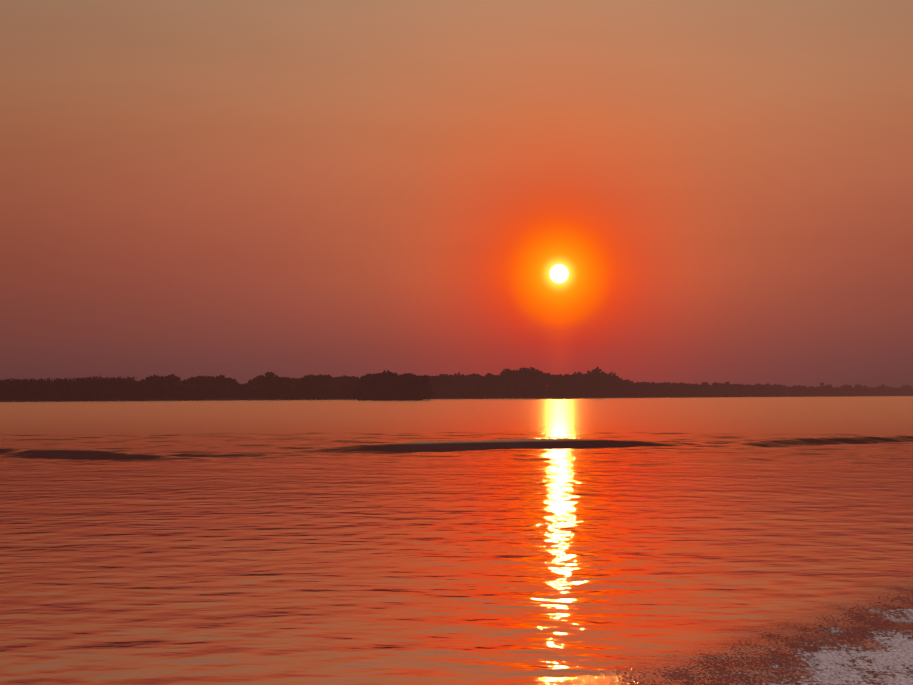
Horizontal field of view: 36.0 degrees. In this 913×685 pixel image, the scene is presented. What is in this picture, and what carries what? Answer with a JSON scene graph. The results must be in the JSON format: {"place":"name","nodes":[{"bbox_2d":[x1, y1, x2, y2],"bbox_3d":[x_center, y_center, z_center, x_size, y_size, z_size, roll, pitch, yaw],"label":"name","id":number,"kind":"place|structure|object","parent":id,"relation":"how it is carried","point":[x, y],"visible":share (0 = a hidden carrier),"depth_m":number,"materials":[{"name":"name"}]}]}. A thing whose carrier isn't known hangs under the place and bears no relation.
{"place":"outdoors","nodes":[
{"label":"outdoors","id":0,"kind":"place"},
{"bbox_2d":[0,396,912,684],"bbox_3d":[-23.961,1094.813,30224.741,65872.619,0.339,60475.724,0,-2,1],"label":"river water","id":1,"kind":"structure","parent":0,"point":[534,542],"depth_m":14.57,"materials":[{"name":"orange liquid"}]},
{"bbox_2d":[0,379,912,400],"bbox_3d":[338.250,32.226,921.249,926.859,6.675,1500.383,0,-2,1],"label":"thicket","id":2,"kind":"object","parent":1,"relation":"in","point":[194,391],"depth_m":378.17,"materials":[{"name":"black plant"}]},
{"bbox_2d":[0,375,149,400],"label":"trees","id":3,"kind":"object","parent":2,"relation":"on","point":[58,382],"visible":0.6,"depth_m":274.48,"materials":[{"name":"black plant"}]},
{"bbox_2d":[0,395,912,401],"bbox_3d":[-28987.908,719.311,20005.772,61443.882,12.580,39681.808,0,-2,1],"label":"bank ground","id":4,"kind":"structure","parent":0,"point":[21,400],"depth_m":341.94,"materials":[{"name":"black soil"}]},
{"bbox_2d":[163,380,720,399],"bbox_3d":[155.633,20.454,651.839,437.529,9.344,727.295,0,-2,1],"label":"trees trunks and limbs","id":5,"kind":"object","parent":4,"relation":"on","point":[505,385],"depth_m":426.31,"materials":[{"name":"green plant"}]},
{"bbox_2d":[141,366,910,399],"bbox_3d":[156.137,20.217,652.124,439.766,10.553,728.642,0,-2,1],"label":"trees","id":6,"kind":"object","parent":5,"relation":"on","point":[395,386],"visible":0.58,"depth_m":354.95,"materials":[{"name":"black plant"}]},
{"bbox_2d":[0,0,912,387],"label":"sky","id":7,"kind":"structure","parent":0,"point":[658,191],"materials":[{"name":"orange"}]}
]}

